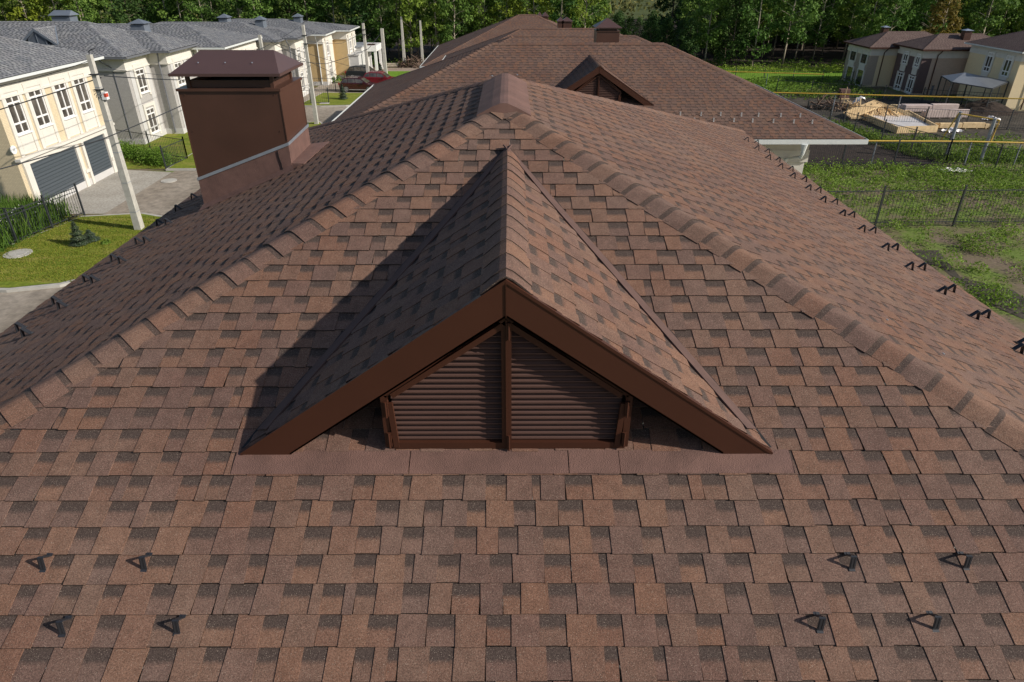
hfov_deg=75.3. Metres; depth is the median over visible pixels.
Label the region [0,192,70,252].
tall weeds
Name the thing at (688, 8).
forest tree
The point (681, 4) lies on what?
forest tree
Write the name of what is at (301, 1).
forest tree
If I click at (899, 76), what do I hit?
window
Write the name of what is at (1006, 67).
window
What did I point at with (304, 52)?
power cable
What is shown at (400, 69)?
path
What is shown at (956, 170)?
plastic sheet
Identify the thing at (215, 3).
forest tree
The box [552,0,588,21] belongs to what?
forest tree
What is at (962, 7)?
forest tree
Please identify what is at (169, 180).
manhole cover
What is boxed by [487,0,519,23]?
forest tree
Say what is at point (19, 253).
manhole cover
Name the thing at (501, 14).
forest tree
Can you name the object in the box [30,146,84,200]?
garage door
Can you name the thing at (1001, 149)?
picket fence
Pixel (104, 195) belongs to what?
driveway
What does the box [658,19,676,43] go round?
forest tree
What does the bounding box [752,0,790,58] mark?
forest tree
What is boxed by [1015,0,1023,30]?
forest tree
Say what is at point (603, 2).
forest tree
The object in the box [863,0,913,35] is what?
forest tree
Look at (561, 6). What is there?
forest tree
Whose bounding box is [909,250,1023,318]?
bare path
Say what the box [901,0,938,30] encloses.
forest tree
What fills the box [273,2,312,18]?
forest tree
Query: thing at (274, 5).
forest tree
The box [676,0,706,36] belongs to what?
forest tree
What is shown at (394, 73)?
lawn
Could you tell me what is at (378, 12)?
forest tree
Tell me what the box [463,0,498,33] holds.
forest tree
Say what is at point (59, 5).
forest tree
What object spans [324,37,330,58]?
window
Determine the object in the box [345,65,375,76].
parked car
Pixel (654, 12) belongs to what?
forest tree
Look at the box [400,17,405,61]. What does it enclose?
utility pole
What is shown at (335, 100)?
lawn
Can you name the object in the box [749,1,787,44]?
forest tree
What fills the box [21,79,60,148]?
window
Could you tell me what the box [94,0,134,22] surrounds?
forest tree
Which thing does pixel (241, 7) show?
forest tree
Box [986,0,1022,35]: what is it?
forest tree
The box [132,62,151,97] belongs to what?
window
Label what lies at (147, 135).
picket fence
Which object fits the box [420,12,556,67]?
brown roofed house
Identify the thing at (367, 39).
forest tree
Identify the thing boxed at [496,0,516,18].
forest tree
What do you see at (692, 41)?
forest tree
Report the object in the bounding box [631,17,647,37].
forest tree
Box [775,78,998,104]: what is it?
picket fence
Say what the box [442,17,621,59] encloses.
brown roofed house
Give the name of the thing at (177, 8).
forest tree
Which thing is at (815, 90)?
weeds
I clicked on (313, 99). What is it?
utility pole
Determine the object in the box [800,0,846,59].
forest tree
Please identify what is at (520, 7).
forest tree
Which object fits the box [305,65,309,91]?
window
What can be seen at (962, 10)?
forest tree
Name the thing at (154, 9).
forest tree
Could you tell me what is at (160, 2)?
forest tree
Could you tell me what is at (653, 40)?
forest tree
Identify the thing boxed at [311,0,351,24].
forest tree
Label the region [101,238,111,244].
shrub
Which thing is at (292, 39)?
grey roofed house
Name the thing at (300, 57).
power cable
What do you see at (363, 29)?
utility pole
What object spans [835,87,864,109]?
timber heap
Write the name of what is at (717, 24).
forest tree
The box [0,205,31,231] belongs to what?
picket fence
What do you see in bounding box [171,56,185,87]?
window
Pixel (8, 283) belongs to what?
lawn
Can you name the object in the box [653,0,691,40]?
forest tree
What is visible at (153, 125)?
window
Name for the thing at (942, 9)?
forest tree
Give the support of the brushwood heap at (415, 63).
on the forest floor
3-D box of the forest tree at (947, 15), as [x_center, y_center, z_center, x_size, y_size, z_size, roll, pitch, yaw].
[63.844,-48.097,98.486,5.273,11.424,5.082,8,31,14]
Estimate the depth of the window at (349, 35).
82.26 m
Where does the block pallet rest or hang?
on the building site
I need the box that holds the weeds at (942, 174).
[802,154,1023,318]
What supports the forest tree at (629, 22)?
on the forest floor
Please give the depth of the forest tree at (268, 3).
96.52 m
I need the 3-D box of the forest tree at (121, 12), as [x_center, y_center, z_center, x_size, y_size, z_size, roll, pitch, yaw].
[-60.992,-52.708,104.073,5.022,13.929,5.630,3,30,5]
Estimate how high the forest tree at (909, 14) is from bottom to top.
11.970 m
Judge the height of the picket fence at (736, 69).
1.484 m
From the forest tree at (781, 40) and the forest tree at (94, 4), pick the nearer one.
the forest tree at (94, 4)
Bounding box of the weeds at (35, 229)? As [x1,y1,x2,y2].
[0,204,82,255]
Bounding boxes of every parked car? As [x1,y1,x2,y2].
[338,76,375,91]
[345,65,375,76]
[363,70,392,82]
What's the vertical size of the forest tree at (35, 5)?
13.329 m
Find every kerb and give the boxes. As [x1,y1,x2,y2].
[0,213,173,292]
[166,121,322,170]
[304,93,348,106]
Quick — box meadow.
[721,68,842,94]
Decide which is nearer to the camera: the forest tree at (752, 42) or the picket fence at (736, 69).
the picket fence at (736, 69)
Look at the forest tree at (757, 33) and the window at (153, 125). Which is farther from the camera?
the forest tree at (757, 33)
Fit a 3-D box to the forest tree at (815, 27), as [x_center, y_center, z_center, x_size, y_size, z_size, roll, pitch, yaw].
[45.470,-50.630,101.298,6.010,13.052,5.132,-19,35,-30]
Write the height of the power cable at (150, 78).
1.928 m
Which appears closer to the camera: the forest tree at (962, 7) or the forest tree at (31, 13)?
the forest tree at (31, 13)
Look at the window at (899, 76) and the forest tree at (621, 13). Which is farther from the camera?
the forest tree at (621, 13)
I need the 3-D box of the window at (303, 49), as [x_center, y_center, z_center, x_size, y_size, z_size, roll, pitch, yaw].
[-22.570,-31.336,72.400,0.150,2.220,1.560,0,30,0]
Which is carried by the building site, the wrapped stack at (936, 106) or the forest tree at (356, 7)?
the wrapped stack at (936, 106)
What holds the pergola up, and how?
on the path at (400, 69)
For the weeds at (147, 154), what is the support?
on the lawn at (130, 164)
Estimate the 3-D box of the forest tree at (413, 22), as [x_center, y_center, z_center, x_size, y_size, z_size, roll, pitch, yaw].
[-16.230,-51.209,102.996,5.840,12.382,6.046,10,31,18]
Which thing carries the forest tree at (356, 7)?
on the forest floor
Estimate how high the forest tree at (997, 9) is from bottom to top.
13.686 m
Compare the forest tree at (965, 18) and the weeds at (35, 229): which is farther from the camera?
the forest tree at (965, 18)
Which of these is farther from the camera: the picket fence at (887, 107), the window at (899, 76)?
the window at (899, 76)
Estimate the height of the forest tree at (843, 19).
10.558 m
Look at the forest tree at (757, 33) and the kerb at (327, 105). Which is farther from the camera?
the forest tree at (757, 33)
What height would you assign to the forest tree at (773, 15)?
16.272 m
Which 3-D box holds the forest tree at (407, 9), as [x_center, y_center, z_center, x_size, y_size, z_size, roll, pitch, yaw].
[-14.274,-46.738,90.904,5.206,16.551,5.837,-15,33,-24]
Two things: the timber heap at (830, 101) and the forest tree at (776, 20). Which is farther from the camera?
the forest tree at (776, 20)
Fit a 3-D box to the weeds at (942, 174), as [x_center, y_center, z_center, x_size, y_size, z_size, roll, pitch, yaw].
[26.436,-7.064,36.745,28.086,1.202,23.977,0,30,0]
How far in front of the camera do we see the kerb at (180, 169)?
46.10 m
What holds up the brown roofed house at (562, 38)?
on the ground at (999, 267)
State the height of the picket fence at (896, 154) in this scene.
1.855 m
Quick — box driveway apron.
[103,173,199,215]
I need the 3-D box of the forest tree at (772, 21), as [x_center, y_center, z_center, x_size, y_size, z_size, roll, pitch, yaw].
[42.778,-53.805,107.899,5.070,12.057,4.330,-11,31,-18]
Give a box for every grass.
[715,63,843,73]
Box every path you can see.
[373,68,418,70]
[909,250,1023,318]
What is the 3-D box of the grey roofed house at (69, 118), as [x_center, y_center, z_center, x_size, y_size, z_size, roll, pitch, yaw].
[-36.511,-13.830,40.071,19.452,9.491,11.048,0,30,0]
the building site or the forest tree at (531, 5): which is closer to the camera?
the building site
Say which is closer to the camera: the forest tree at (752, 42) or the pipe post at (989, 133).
the pipe post at (989, 133)
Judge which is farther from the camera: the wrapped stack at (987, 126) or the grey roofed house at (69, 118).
the wrapped stack at (987, 126)
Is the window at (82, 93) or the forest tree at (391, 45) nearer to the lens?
the window at (82, 93)
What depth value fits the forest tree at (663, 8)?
126.49 m
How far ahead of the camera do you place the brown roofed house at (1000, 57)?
65.85 m
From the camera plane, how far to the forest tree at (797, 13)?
97.30 m
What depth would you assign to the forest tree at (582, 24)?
95.77 m
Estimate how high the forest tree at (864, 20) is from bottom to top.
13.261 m
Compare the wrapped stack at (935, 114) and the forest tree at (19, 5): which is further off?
the forest tree at (19, 5)
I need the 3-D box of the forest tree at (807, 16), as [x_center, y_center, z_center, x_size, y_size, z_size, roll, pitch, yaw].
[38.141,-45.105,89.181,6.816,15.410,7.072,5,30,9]
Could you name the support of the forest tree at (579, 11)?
on the forest floor
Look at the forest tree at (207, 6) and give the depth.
110.20 m
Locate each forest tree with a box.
[0,0,19,20]
[0,0,38,20]
[4,0,48,20]
[20,0,52,20]
[22,0,81,20]
[49,0,84,18]
[56,0,96,22]
[61,0,104,22]
[71,0,112,22]
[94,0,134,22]
[104,0,148,22]
[108,0,137,22]
[129,0,161,22]
[136,0,186,22]
[137,0,184,22]
[157,0,198,21]
[160,1,202,21]
[182,0,217,21]
[194,0,212,21]
[195,0,226,21]
[203,0,227,21]
[217,0,254,18]
[218,0,254,18]
[227,0,272,18]
[245,0,276,18]
[259,0,294,17]
[272,0,304,18]
[273,0,306,20]
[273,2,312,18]
[287,0,322,21]
[289,0,324,21]
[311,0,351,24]
[312,0,347,22]
[340,0,381,60]
[342,0,370,39]
[346,0,379,41]
[359,0,400,43]
[367,0,395,48]
[369,0,399,53]
[376,0,412,58]
[387,0,424,53]
[389,0,430,61]
[401,0,432,59]
[414,0,449,52]
[415,0,447,47]
[432,0,459,38]
[436,0,473,42]
[448,0,475,35]
[452,0,491,36]
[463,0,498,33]
[463,0,501,32]
[481,1,508,25]
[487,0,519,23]
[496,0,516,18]
[501,0,528,19]
[510,0,553,19]
[525,0,540,13]
[529,0,559,20]
[530,0,557,22]
[549,0,580,27]
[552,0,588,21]
[560,0,594,27]
[566,0,611,27]
[581,0,610,27]
[582,5,603,22]
[612,12,625,34]
[615,10,627,32]
[619,15,639,35]
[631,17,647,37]
[639,13,662,42]
[641,19,661,41]
[648,9,659,39]
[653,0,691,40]
[658,0,679,31]
[658,15,678,47]
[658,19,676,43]
[674,0,699,31]
[675,0,718,52]
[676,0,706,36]
[676,12,693,52]
[678,18,702,56]
[689,0,733,60]
[692,1,721,53]
[704,6,729,49]
[706,0,757,56]
[713,0,757,66]
[729,0,759,49]
[732,0,777,59]
[737,0,780,65]
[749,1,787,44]
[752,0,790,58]
[761,0,797,55]
[762,0,787,45]
[772,0,821,64]
[773,0,797,46]
[781,0,816,58]
[793,0,832,54]
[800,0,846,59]
[814,0,854,54]
[825,4,855,43]
[830,0,863,48]
[833,0,873,59]
[842,0,877,39]
[850,0,893,37]
[862,0,895,33]
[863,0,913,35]
[867,0,915,34]
[889,1,923,30]
[894,1,925,30]
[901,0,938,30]
[908,0,957,34]
[921,0,964,33]
[924,0,963,32]
[936,0,966,32]
[940,0,972,29]
[957,0,991,32]
[960,0,1010,35]
[964,0,1019,36]
[985,6,1019,35]
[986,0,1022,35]
[1003,4,1023,31]
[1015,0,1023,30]
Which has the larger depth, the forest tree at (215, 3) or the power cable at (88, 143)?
the forest tree at (215, 3)
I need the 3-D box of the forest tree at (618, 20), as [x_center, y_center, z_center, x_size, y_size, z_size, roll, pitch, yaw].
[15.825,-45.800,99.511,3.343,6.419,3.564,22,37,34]
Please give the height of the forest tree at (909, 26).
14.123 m
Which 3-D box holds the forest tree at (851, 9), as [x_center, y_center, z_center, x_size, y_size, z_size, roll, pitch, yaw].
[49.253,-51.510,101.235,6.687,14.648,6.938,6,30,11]
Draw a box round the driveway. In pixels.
[56,170,170,213]
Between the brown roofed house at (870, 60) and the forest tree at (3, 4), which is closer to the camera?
the brown roofed house at (870, 60)
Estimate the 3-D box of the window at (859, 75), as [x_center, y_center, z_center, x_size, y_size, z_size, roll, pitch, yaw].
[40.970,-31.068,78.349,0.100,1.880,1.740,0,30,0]
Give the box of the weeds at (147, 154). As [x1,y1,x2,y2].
[118,138,186,167]
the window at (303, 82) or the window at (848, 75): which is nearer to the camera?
the window at (303, 82)
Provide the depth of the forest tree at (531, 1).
103.09 m
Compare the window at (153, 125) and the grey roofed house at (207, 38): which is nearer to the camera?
the window at (153, 125)
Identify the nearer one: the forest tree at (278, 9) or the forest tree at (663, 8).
the forest tree at (278, 9)
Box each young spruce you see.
[69,221,88,246]
[84,229,100,242]
[338,84,348,98]
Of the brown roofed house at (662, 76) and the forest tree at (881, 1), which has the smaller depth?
the brown roofed house at (662, 76)
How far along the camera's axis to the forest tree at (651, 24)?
94.48 m
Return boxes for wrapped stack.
[899,103,958,111]
[920,109,969,117]
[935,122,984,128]
[983,123,999,128]
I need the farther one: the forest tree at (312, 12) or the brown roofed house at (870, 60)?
the forest tree at (312, 12)
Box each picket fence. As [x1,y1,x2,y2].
[0,183,85,243]
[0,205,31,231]
[115,129,185,157]
[160,137,187,169]
[302,87,328,102]
[312,77,335,90]
[723,68,854,83]
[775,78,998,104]
[806,139,951,165]
[807,100,951,159]
[807,102,1023,129]
[827,185,1023,225]
[945,139,1023,171]
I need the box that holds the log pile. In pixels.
[387,63,397,66]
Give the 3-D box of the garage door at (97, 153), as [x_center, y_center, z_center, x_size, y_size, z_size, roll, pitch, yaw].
[-27.420,-12.111,43.982,0.065,2.640,2.420,0,30,0]
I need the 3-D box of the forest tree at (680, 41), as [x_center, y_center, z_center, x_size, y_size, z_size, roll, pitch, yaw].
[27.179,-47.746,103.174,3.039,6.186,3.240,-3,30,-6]
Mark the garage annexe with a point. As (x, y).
(359, 46)
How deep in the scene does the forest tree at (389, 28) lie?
97.92 m
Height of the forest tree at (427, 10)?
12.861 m
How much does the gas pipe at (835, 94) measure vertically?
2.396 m
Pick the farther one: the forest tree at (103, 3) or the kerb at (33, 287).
the forest tree at (103, 3)
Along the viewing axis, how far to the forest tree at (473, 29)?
96.36 m
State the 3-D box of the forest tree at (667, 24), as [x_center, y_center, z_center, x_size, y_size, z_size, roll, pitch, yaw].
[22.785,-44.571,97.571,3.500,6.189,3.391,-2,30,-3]
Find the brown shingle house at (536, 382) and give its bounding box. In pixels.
[0,50,1023,681]
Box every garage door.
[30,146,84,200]
[83,134,111,175]
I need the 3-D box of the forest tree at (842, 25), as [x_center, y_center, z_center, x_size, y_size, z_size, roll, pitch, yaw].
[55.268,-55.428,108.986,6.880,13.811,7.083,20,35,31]
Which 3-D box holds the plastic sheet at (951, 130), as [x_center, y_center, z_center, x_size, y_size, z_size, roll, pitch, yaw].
[37.697,-18.088,56.775,1.760,0.373,0.800,0,30,0]
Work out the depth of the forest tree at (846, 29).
103.39 m
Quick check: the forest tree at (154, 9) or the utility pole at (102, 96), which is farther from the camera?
the forest tree at (154, 9)
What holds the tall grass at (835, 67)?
on the meadow
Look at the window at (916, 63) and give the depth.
72.01 m
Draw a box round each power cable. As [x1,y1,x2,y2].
[0,61,86,85]
[0,77,100,109]
[0,105,180,169]
[104,44,269,79]
[271,42,336,74]
[273,42,350,66]
[297,49,366,63]
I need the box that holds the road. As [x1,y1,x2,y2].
[0,81,365,362]
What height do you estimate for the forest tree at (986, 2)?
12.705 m
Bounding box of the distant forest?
[1,0,671,25]
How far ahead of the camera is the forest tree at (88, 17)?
88.47 m
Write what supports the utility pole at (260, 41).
on the road
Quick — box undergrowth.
[372,55,845,66]
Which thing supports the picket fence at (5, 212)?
on the lawn at (8, 283)
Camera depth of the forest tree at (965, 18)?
96.36 m
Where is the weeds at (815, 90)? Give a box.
[744,75,1023,164]
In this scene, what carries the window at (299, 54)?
in the grey roofed house at (292, 39)
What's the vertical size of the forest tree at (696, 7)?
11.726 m
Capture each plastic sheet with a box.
[852,96,867,103]
[940,167,968,171]
[941,127,963,132]
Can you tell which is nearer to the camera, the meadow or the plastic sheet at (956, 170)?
the plastic sheet at (956, 170)
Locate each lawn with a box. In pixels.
[0,214,159,287]
[123,132,191,168]
[169,122,320,167]
[304,93,362,104]
[388,71,409,76]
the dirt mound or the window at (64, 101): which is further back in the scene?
the dirt mound
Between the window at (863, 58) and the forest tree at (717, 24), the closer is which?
the window at (863, 58)
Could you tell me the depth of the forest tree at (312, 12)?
93.81 m
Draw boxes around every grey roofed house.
[0,10,199,143]
[0,36,117,202]
[96,19,257,54]
[157,14,310,96]
[231,13,364,84]
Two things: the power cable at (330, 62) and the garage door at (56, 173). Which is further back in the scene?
the power cable at (330, 62)
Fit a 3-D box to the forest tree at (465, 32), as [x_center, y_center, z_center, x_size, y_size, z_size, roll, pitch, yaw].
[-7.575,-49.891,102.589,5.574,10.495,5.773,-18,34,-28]
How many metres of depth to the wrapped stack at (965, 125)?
57.64 m
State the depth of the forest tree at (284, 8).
93.29 m
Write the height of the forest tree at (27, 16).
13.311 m
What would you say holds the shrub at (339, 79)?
on the road
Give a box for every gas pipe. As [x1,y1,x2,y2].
[727,71,823,86]
[773,92,1023,114]
[868,140,1023,164]
[930,113,999,140]
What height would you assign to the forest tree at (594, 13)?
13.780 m
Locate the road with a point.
(15, 307)
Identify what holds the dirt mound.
on the building site
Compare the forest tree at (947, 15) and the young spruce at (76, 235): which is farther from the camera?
the forest tree at (947, 15)
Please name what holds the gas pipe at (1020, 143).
on the soil plot
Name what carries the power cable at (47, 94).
attached to the utility pole at (102, 96)
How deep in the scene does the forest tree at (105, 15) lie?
99.38 m
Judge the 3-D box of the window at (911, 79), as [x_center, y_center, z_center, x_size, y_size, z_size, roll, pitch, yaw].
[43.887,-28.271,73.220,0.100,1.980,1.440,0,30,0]
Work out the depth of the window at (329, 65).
79.50 m
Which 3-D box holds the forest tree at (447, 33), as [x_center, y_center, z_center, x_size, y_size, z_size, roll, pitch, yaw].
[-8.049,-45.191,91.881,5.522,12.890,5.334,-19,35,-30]
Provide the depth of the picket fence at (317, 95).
67.61 m
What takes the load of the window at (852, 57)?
in the brown roofed house at (870, 60)
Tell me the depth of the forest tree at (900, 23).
88.17 m
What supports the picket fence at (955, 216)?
on the ground at (999, 267)
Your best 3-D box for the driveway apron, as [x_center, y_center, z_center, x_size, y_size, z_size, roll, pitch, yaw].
[-19.798,-9.347,41.771,7.350,0.001,9.200,0,30,0]
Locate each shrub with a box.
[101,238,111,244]
[331,75,341,82]
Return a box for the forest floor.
[13,19,853,67]
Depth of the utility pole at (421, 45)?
91.82 m
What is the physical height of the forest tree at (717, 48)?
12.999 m
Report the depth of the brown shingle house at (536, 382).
3.64 m
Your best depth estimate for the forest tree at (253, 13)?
91.09 m
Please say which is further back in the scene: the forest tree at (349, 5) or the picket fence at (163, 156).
the forest tree at (349, 5)
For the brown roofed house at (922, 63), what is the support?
on the ground at (999, 267)
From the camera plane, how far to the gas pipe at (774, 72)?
76.69 m
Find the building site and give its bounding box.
[778,91,1023,138]
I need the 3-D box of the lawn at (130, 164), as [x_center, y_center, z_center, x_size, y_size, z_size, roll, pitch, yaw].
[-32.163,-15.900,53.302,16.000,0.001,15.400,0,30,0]
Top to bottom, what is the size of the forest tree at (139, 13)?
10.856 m
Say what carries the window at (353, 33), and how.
in the grey roofed house at (327, 35)
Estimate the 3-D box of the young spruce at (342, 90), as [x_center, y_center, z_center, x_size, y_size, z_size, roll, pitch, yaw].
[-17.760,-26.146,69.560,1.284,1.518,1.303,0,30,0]
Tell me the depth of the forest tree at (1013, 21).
98.70 m
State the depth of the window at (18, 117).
36.91 m
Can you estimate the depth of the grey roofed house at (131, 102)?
52.40 m
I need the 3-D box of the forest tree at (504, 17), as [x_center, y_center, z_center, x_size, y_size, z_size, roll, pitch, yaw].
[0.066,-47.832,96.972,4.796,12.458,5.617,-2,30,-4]
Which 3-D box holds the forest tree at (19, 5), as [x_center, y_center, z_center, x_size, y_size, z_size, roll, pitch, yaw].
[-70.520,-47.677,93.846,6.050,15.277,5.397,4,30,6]
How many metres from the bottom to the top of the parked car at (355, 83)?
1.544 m
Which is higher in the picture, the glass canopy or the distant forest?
the distant forest
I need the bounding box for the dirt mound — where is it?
[958,99,1018,115]
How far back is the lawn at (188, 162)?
47.29 m
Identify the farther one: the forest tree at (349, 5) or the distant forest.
the distant forest
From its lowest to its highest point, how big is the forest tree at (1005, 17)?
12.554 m
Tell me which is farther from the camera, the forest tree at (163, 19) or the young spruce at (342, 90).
the forest tree at (163, 19)
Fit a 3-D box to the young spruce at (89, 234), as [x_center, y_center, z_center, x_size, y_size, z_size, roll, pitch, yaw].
[-21.609,-5.421,33.952,1.067,0.628,1.058,0,30,0]
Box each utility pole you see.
[86,48,144,229]
[258,35,263,49]
[301,21,318,123]
[361,20,368,72]
[380,28,387,73]
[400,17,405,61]
[419,20,423,63]
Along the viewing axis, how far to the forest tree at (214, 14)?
103.84 m
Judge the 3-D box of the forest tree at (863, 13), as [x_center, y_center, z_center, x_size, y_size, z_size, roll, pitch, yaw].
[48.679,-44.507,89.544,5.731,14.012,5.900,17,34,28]
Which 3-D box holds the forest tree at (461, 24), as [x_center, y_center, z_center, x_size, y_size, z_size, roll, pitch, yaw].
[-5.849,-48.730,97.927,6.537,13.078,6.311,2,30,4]
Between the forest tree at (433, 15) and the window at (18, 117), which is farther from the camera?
the forest tree at (433, 15)
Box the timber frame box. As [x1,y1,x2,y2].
[863,110,938,132]
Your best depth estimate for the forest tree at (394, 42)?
103.85 m
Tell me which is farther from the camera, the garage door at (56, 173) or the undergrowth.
the undergrowth
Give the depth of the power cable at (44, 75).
31.90 m
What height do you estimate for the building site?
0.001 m
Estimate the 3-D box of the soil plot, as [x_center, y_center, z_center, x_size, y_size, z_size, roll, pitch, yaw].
[25.390,-15.515,52.627,12.100,0.001,14.300,0,30,0]
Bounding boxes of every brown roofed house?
[327,18,868,173]
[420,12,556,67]
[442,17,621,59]
[492,35,649,42]
[842,26,933,86]
[889,29,989,94]
[956,30,1023,110]
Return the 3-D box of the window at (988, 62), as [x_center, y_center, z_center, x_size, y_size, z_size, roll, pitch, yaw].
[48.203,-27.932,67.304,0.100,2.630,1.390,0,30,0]
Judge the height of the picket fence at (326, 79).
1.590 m
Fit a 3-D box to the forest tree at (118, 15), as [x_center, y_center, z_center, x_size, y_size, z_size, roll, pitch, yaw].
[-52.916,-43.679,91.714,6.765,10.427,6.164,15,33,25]
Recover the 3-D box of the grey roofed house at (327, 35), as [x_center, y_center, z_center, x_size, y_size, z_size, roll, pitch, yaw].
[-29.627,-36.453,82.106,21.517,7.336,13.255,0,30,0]
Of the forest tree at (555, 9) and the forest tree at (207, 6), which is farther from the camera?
the forest tree at (207, 6)
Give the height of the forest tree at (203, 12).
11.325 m
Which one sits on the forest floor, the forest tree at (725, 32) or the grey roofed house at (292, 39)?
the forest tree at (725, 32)
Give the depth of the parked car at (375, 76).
77.91 m
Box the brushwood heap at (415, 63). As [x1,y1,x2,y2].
[397,52,424,67]
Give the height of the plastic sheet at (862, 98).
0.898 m
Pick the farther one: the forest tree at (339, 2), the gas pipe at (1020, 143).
the forest tree at (339, 2)
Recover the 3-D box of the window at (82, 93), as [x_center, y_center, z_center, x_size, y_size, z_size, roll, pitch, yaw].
[-27.369,-15.431,42.529,0.150,3.590,1.730,0,30,0]
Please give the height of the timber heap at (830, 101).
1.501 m
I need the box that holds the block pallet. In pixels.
[836,88,850,98]
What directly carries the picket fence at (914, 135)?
on the ground at (999, 267)
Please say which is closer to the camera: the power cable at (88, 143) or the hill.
the power cable at (88, 143)
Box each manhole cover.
[3,249,32,258]
[161,178,176,182]
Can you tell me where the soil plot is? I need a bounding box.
[804,144,955,169]
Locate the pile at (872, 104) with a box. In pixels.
[843,100,914,118]
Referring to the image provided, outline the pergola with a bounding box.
[367,43,382,70]
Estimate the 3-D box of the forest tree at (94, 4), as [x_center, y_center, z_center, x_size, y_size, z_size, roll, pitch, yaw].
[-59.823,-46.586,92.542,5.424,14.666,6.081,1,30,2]
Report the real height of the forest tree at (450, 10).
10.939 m
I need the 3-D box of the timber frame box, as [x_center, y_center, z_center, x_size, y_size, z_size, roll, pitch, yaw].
[34.851,-19.659,59.345,4.933,0.550,7.362,0,30,0]
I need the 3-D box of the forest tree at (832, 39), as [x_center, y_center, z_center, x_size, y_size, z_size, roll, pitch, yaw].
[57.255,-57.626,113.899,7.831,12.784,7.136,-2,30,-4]
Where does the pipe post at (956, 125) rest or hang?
on the ground at (999, 267)
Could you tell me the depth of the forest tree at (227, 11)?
92.98 m
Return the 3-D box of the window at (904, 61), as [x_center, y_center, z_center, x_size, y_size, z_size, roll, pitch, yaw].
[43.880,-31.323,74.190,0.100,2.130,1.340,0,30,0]
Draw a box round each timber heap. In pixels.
[803,92,859,111]
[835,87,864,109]
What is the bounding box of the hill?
[2,0,976,24]
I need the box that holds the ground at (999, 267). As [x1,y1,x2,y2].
[13,67,1023,332]
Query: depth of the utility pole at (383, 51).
82.50 m
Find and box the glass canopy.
[933,72,1008,108]
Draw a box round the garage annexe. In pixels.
[355,42,369,65]
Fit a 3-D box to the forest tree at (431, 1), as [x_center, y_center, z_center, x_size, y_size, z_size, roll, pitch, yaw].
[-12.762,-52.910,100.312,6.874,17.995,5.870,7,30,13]
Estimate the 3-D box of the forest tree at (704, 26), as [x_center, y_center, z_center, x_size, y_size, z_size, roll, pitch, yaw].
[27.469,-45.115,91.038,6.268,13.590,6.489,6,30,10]
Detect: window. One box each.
[0,84,40,156]
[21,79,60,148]
[48,73,82,138]
[68,68,100,131]
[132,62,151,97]
[142,101,161,137]
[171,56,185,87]
[295,44,302,67]
[299,67,306,94]
[301,42,305,63]
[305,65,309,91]
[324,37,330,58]
[328,60,332,83]
[348,34,352,53]
[352,32,355,51]
[844,66,853,82]
[847,47,858,67]
[854,68,864,85]
[858,49,869,70]
[893,71,904,90]
[899,50,910,71]
[904,74,915,93]
[911,52,922,74]
[980,51,996,76]
[998,54,1015,84]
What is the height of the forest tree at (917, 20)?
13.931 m
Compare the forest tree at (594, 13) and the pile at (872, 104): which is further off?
the forest tree at (594, 13)
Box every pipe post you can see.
[946,111,961,153]
[979,118,996,163]
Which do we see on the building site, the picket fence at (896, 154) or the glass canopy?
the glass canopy

